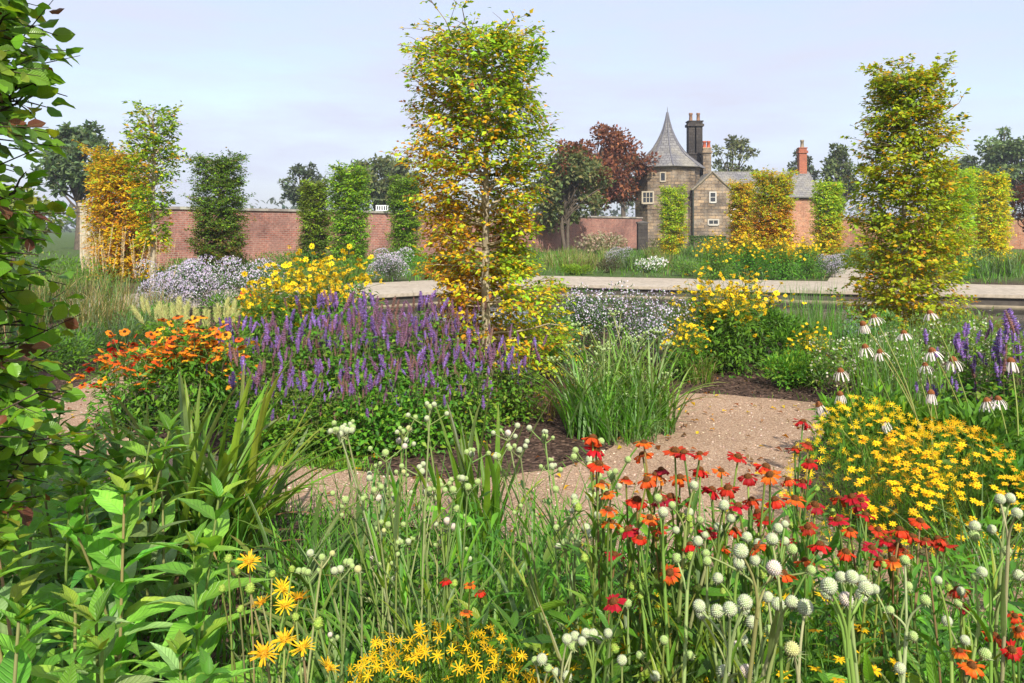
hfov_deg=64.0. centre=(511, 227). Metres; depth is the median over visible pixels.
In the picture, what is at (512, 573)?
strap leaf plant
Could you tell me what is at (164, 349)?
helenium
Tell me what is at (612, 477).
button eryngo
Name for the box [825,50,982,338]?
columnar tree
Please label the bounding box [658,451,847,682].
helenium
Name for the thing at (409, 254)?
green mound
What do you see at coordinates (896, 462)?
coreopsis mound
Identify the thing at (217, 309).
plumed plant
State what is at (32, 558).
leafy plant
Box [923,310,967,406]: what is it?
pale coneflower
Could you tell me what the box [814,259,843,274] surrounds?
green mound
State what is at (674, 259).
ornamental grass
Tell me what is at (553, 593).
strap leaf plant
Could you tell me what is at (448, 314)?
anise hyssop
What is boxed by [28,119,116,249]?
tree
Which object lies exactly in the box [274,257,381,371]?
rudbeckia
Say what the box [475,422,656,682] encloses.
button eryngo
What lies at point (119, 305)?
ornamental grass
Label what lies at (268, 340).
anise hyssop
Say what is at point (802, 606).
button eryngo
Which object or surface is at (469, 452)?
button eryngo
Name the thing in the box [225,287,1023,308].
pool wall
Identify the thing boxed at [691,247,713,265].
ornamental grass
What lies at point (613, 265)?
green mound
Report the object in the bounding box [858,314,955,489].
pale coneflower
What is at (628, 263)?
ornamental grass
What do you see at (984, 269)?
ornamental grass
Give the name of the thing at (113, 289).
ornamental grass
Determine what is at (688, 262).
green mound
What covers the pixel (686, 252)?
ornamental grass
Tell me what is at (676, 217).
columnar tree
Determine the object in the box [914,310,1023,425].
anise hyssop
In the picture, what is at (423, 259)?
green mound
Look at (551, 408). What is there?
dead stems
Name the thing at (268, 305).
rudbeckia
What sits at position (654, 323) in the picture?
aster bush
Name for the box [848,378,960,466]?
green mound
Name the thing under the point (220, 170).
columnar tree
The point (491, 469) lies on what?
strap leaf plant
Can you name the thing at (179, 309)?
plumed plant
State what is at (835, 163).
tree
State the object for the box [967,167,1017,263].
columnar tree
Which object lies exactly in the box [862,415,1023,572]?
coreopsis mound
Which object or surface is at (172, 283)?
aster bush
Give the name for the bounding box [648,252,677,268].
ornamental grass
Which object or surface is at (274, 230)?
brick wall
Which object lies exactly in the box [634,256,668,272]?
white flowered plant
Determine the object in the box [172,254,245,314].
aster bush
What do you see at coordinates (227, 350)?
rudbeckia
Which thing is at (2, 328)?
ornamental grass
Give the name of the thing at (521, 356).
tree stake
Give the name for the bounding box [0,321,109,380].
green mound
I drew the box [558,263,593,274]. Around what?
green mound
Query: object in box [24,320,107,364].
ornamental grass
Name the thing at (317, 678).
strap leaf plant
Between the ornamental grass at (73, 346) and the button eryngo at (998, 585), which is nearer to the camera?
the button eryngo at (998, 585)
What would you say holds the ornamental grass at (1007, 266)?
on the ground at (560, 445)
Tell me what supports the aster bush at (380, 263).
on the ground at (560, 445)
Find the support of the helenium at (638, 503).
on the ground at (560, 445)
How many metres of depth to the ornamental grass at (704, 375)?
8.67 m
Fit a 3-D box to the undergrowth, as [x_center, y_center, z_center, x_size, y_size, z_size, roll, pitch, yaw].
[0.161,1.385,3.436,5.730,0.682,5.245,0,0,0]
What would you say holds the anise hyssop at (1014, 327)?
on the ground at (560, 445)
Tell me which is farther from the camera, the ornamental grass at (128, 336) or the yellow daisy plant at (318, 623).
the ornamental grass at (128, 336)
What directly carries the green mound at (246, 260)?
on the ground at (560, 445)
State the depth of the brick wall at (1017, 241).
65.68 m
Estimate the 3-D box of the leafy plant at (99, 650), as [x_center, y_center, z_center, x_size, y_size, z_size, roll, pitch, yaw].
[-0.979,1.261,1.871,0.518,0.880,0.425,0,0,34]
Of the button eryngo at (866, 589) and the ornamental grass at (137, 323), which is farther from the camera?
the ornamental grass at (137, 323)
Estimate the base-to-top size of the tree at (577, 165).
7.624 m
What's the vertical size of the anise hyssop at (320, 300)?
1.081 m
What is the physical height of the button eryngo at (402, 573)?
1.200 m
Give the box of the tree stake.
[483,335,526,382]
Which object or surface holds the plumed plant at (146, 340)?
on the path
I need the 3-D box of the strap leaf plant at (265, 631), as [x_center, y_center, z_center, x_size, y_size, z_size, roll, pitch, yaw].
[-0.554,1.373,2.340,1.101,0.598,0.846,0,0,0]
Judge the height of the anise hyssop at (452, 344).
0.969 m
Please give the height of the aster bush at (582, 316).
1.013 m
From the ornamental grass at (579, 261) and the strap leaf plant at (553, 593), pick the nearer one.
the strap leaf plant at (553, 593)
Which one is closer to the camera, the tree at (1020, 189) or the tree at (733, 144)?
the tree at (1020, 189)
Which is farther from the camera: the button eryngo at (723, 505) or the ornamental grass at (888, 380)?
the ornamental grass at (888, 380)
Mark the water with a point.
(1018, 313)
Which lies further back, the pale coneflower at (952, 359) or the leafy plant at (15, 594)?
the pale coneflower at (952, 359)
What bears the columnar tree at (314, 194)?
on the ground at (560, 445)
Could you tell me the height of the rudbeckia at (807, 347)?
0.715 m
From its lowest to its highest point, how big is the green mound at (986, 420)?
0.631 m
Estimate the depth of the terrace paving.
22.48 m
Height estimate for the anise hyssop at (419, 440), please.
0.802 m
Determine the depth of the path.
5.60 m
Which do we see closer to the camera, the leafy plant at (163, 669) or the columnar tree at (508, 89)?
the leafy plant at (163, 669)
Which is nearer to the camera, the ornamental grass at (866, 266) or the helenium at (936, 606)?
the helenium at (936, 606)
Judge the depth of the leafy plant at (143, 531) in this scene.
3.08 m
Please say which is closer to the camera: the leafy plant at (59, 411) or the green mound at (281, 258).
the leafy plant at (59, 411)
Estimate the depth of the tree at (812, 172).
117.68 m
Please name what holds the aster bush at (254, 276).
on the ground at (560, 445)
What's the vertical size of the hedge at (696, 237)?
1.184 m
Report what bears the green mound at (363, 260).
on the ground at (560, 445)
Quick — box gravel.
[52,375,1023,597]
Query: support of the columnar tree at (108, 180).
on the ground at (560, 445)
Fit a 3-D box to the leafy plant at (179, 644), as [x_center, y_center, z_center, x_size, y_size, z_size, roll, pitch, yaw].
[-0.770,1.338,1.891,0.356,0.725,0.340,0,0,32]
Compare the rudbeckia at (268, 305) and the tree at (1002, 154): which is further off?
the tree at (1002, 154)
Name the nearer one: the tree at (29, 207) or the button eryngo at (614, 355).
the button eryngo at (614, 355)
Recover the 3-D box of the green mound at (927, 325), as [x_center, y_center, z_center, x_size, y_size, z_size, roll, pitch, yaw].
[5.316,1.299,10.274,1.220,0.706,1.094,0,0,-33]
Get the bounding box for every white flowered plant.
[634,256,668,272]
[804,330,923,397]
[841,329,956,405]
[903,320,1011,397]
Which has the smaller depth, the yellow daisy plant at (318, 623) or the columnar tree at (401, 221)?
the yellow daisy plant at (318, 623)
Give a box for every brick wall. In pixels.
[98,206,642,267]
[826,218,1023,248]
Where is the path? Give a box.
[42,320,1023,633]
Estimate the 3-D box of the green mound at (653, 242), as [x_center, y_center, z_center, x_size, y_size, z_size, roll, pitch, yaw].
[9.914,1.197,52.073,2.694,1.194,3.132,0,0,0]
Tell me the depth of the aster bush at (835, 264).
26.99 m
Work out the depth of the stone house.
71.05 m
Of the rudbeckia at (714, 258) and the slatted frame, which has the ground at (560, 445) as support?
the rudbeckia at (714, 258)
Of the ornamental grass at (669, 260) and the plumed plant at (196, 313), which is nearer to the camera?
the plumed plant at (196, 313)
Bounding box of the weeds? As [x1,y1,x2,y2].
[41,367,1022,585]
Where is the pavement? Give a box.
[828,267,892,281]
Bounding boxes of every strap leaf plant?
[26,385,285,530]
[32,359,399,620]
[168,487,451,658]
[223,529,508,682]
[223,579,459,682]
[247,567,559,682]
[292,516,690,682]
[384,389,556,562]
[407,500,656,681]
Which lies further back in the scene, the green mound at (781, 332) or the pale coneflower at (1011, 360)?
the green mound at (781, 332)
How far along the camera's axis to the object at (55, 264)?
18.31 m
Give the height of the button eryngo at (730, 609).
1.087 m
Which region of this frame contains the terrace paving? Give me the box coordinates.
[43,276,1023,313]
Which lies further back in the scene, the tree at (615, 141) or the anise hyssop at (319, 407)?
the tree at (615, 141)
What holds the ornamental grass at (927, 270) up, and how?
on the ground at (560, 445)
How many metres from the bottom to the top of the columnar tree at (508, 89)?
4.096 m
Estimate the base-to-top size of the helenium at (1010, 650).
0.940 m
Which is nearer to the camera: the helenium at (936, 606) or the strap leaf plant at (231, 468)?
the helenium at (936, 606)
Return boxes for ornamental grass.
[0,280,50,337]
[4,269,83,324]
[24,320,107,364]
[32,265,118,321]
[47,312,141,353]
[63,224,127,331]
[75,267,143,315]
[78,227,153,328]
[86,304,159,350]
[105,308,156,339]
[111,232,182,319]
[538,250,571,268]
[557,250,595,271]
[559,246,582,259]
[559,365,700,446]
[576,249,609,268]
[597,245,617,259]
[620,251,649,270]
[641,245,668,259]
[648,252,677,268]
[664,253,705,271]
[673,348,730,384]
[677,243,698,258]
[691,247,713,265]
[711,243,733,263]
[779,278,855,358]
[831,246,856,264]
[834,305,983,410]
[855,251,879,268]
[881,477,1023,598]
[906,260,938,276]
[959,252,1003,278]
[982,250,1023,276]
[1006,247,1023,266]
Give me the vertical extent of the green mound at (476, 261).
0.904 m
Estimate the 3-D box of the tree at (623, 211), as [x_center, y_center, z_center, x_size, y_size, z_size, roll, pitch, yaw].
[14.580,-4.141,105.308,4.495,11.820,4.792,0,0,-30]
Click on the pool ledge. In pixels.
(746, 299)
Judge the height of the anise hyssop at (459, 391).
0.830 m
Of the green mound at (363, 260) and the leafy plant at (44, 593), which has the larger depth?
the green mound at (363, 260)
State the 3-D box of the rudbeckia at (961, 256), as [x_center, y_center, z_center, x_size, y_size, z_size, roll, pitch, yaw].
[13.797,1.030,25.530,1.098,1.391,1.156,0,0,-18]
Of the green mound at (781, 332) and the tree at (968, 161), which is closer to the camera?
the green mound at (781, 332)
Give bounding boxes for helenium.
[67,328,182,434]
[125,315,224,434]
[160,315,259,430]
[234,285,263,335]
[376,577,557,682]
[516,433,695,682]
[530,439,727,682]
[602,446,759,682]
[616,466,831,682]
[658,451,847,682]
[724,418,921,682]
[776,504,948,682]
[823,517,988,682]
[926,586,1023,682]
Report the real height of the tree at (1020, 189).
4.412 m
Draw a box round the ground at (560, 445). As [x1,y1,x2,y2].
[0,229,1023,682]
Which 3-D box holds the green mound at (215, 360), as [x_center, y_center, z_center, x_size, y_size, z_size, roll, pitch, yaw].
[-3.342,1.483,9.004,1.071,0.426,1.030,0,0,-19]
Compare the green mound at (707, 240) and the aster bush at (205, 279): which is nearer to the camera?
the aster bush at (205, 279)
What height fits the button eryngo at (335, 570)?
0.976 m
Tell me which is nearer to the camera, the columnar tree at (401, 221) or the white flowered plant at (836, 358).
the white flowered plant at (836, 358)
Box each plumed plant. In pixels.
[130,295,211,347]
[135,295,189,347]
[175,297,242,348]
[200,297,251,348]
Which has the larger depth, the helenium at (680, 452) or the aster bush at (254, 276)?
the aster bush at (254, 276)
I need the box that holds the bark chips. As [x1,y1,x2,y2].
[0,324,1022,655]
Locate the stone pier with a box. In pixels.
[78,202,97,268]
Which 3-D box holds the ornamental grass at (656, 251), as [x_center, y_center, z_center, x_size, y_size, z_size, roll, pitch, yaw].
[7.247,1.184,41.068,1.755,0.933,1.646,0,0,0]
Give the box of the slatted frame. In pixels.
[376,205,388,210]
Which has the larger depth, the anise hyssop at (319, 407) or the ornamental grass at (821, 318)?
the ornamental grass at (821, 318)
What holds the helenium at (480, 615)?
on the ground at (560, 445)
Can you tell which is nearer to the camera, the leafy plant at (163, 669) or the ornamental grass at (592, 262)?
the leafy plant at (163, 669)
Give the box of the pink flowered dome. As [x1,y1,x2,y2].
[573,230,627,256]
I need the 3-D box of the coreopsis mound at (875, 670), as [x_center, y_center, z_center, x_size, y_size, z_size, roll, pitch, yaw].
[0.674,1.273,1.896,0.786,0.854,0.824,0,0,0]
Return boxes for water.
[280,295,1023,336]
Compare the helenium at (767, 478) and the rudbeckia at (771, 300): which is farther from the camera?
the rudbeckia at (771, 300)
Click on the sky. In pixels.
(281, 83)
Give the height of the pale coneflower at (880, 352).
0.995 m
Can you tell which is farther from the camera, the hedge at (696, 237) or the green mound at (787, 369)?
the hedge at (696, 237)
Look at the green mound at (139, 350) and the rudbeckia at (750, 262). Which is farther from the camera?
the rudbeckia at (750, 262)
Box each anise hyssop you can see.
[197,314,279,420]
[205,343,307,461]
[232,311,336,429]
[271,358,354,463]
[278,290,364,399]
[295,308,385,427]
[297,289,409,402]
[319,356,418,463]
[347,301,449,424]
[369,289,455,396]
[372,345,457,458]
[384,308,489,415]
[409,294,493,393]
[424,336,504,444]
[473,324,560,426]
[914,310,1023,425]
[934,308,1023,446]
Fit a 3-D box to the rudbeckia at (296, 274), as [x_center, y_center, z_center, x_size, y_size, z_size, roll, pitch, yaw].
[-2.675,0.962,10.405,1.282,1.543,1.218,0,0,-23]
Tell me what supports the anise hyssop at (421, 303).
on the ground at (560, 445)
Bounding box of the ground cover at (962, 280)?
[16,247,1023,286]
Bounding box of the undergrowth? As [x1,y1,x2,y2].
[0,425,1023,682]
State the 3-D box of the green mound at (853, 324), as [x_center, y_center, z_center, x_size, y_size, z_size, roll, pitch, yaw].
[4.413,1.306,10.225,0.964,0.693,0.828,0,0,28]
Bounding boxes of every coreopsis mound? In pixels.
[337,614,540,682]
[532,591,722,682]
[714,591,906,682]
[779,394,967,562]
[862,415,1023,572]
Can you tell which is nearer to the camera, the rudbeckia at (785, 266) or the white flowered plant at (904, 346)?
the white flowered plant at (904, 346)
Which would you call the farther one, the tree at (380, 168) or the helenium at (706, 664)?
the tree at (380, 168)
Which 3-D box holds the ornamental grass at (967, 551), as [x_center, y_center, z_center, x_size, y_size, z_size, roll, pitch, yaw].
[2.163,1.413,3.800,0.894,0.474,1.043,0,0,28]
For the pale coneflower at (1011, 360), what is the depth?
4.87 m
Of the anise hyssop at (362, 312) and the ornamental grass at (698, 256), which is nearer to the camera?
the anise hyssop at (362, 312)
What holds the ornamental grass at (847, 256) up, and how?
on the ground at (560, 445)
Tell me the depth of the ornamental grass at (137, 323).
12.14 m
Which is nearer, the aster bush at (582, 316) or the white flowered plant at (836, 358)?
the white flowered plant at (836, 358)
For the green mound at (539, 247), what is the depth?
40.13 m
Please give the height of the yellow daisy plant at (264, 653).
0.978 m
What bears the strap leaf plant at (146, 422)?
on the ground at (560, 445)
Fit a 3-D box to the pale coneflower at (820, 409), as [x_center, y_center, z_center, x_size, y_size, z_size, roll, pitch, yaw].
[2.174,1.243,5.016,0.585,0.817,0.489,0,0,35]
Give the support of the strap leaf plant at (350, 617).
on the ground at (560, 445)
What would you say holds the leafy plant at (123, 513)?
on the ground at (560, 445)
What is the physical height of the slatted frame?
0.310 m
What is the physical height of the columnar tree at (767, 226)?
4.542 m
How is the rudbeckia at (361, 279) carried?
on the ground at (560, 445)
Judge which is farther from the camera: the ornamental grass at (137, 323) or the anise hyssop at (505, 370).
the ornamental grass at (137, 323)
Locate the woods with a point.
(73, 225)
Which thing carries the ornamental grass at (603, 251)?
on the ground at (560, 445)
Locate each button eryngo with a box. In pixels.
[245,419,441,682]
[250,401,524,682]
[295,549,362,682]
[306,411,520,682]
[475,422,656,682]
[477,438,673,682]
[501,317,654,441]
[528,480,785,682]
[531,622,737,682]
[546,310,671,408]
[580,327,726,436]
[612,635,716,682]
[641,536,773,682]
[655,520,815,682]
[786,492,1023,682]
[816,569,918,682]
[885,555,970,682]
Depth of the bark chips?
6.93 m
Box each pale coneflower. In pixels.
[815,367,914,500]
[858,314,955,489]
[873,330,954,475]
[881,389,944,506]
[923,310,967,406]
[979,357,1019,450]
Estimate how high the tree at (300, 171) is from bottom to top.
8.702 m
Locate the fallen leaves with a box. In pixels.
[54,336,985,595]
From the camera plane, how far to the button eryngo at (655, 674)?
1.57 m
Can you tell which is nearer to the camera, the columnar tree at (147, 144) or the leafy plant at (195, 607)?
the leafy plant at (195, 607)
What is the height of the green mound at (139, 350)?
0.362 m
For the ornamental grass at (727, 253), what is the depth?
37.80 m
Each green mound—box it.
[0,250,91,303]
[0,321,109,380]
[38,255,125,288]
[101,345,182,378]
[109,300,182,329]
[157,258,198,275]
[159,341,256,384]
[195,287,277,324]
[230,252,275,275]
[253,250,320,271]
[313,258,376,279]
[323,247,373,265]
[369,244,426,265]
[399,255,455,275]
[446,251,501,271]
[489,247,543,264]
[517,244,549,261]
[519,312,584,374]
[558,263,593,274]
[595,256,622,272]
[646,238,687,251]
[669,258,704,276]
[685,237,731,252]
[693,292,766,354]
[732,248,791,271]
[753,305,826,355]
[759,345,835,390]
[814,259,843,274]
[826,306,908,359]
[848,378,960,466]
[900,305,992,359]
[910,395,1023,496]
[944,306,1023,393]
[948,247,1010,271]
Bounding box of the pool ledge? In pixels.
[367,294,1023,307]
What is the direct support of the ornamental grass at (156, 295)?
on the ground at (560, 445)
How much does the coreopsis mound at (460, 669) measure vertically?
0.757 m
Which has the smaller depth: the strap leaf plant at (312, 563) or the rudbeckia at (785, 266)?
the strap leaf plant at (312, 563)
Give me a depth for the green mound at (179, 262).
26.58 m
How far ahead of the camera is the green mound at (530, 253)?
33.13 m
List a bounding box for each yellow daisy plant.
[198,549,267,682]
[245,565,311,682]
[270,612,339,682]
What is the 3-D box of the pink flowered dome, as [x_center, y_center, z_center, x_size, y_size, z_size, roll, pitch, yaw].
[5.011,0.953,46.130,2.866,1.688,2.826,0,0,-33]
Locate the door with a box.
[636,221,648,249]
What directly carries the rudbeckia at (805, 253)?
on the ground at (560, 445)
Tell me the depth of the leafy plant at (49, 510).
3.11 m
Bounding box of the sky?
[0,0,1023,228]
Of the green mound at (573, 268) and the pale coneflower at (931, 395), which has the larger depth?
the green mound at (573, 268)
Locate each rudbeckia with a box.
[211,340,250,389]
[222,263,306,368]
[247,243,349,356]
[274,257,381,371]
[304,244,385,340]
[660,315,713,381]
[665,265,751,371]
[686,274,770,377]
[693,231,740,279]
[711,265,806,361]
[727,228,777,279]
[761,230,805,280]
[787,321,838,388]
[790,232,827,278]
[935,242,974,281]
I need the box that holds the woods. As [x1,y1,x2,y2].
[33,197,1023,231]
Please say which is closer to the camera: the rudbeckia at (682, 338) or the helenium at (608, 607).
the helenium at (608, 607)
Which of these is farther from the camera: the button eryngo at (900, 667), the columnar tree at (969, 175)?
the columnar tree at (969, 175)
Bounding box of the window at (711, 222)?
[707,219,718,225]
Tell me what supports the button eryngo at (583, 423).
on the ground at (560, 445)
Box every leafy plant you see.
[0,402,66,544]
[0,458,84,662]
[0,467,165,682]
[0,525,86,682]
[0,595,64,682]
[2,401,94,613]
[11,417,142,630]
[30,582,162,682]
[48,458,191,676]
[55,424,159,565]
[58,660,76,682]
[69,409,210,661]
[128,472,281,682]
[134,652,222,682]
[150,629,256,682]
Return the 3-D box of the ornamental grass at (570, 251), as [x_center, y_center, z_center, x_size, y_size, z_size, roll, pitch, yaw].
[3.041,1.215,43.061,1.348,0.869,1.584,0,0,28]
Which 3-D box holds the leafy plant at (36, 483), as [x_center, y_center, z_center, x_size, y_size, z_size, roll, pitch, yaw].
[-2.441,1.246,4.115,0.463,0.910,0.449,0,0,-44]
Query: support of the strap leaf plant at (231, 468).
on the ground at (560, 445)
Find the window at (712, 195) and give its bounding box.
[709,192,716,202]
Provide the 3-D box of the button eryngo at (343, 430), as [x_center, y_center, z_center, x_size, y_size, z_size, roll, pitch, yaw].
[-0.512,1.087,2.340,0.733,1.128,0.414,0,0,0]
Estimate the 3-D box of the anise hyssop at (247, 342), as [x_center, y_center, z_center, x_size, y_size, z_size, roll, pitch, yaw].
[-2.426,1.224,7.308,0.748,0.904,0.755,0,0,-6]
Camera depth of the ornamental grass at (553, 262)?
32.81 m
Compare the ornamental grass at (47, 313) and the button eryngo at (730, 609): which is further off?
the ornamental grass at (47, 313)
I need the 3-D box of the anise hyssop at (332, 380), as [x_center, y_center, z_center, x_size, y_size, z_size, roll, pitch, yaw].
[-1.457,1.201,7.004,0.805,1.002,0.801,0,0,-15]
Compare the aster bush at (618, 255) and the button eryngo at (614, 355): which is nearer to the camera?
the button eryngo at (614, 355)
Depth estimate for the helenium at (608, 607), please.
1.81 m
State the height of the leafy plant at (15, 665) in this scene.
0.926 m
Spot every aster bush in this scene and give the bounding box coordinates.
[131,258,202,311]
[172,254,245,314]
[218,258,290,302]
[367,247,414,281]
[544,280,644,361]
[587,289,700,369]
[604,247,635,268]
[814,254,850,277]
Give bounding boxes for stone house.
[631,107,816,246]
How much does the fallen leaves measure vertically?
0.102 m
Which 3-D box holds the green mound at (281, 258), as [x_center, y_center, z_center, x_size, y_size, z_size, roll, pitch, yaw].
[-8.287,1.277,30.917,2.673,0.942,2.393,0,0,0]
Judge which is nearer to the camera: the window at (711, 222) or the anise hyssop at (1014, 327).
the anise hyssop at (1014, 327)
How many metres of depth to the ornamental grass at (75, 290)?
14.52 m
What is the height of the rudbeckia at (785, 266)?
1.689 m
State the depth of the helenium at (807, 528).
2.07 m
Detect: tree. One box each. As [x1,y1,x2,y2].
[0,0,116,540]
[0,187,67,264]
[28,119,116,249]
[72,137,166,282]
[118,100,190,297]
[181,147,255,278]
[277,161,325,208]
[295,175,336,266]
[321,159,375,271]
[345,153,424,210]
[378,0,594,381]
[382,172,423,265]
[524,141,616,250]
[547,121,661,215]
[614,151,638,216]
[655,182,690,255]
[711,134,762,171]
[723,177,758,257]
[741,165,799,263]
[787,149,820,183]
[808,176,849,260]
[818,143,860,213]
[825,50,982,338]
[924,165,985,265]
[944,154,983,209]
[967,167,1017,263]
[970,125,1023,217]
[1007,180,1023,231]
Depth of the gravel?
5.77 m
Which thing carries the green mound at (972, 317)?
on the ground at (560, 445)
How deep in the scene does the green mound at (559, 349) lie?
9.19 m
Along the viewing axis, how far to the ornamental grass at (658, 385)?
6.55 m
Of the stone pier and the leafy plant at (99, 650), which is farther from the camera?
the stone pier
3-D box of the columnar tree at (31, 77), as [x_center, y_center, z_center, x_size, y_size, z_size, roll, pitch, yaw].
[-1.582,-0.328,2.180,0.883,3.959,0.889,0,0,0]
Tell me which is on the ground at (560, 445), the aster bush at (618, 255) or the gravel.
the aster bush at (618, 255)
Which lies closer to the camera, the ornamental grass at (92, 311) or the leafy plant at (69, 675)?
the leafy plant at (69, 675)
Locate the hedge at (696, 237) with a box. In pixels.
[688,235,726,247]
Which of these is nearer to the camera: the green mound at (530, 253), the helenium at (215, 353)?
the helenium at (215, 353)
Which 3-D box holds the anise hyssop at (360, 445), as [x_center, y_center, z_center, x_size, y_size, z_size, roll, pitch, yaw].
[-1.051,1.308,5.953,0.702,0.735,0.634,0,0,0]
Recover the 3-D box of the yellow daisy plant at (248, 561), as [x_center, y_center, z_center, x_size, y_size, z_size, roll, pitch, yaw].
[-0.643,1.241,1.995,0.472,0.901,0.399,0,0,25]
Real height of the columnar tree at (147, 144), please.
4.595 m
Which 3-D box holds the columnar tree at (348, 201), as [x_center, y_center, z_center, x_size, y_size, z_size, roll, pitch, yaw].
[-6.142,-0.392,30.642,2.117,4.262,2.156,0,0,0]
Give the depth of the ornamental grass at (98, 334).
10.78 m
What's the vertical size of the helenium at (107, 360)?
0.873 m
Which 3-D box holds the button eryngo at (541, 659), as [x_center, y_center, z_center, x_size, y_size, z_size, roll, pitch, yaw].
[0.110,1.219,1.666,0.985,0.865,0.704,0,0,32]
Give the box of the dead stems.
[521,370,571,419]
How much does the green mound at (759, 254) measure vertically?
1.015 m
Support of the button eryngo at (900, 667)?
on the ground at (560, 445)
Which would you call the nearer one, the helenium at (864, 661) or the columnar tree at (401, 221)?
the helenium at (864, 661)
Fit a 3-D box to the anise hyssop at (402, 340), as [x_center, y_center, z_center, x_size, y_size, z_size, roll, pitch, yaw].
[-1.027,1.173,7.116,0.812,1.038,0.846,0,0,31]
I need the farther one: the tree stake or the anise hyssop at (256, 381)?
the tree stake
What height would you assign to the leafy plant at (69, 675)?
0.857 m
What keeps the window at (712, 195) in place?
in the stone house
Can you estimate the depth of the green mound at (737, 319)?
10.23 m
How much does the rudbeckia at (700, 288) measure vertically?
1.299 m
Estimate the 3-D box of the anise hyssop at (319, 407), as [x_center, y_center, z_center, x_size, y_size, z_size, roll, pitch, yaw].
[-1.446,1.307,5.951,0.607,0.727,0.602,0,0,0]
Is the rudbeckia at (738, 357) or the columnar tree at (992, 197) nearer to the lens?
the rudbeckia at (738, 357)
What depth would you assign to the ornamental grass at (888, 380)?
6.59 m
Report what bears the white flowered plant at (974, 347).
on the ground at (560, 445)
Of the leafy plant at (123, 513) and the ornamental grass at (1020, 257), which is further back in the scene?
the ornamental grass at (1020, 257)
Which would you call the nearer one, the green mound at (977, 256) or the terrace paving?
the terrace paving
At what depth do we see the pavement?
28.11 m

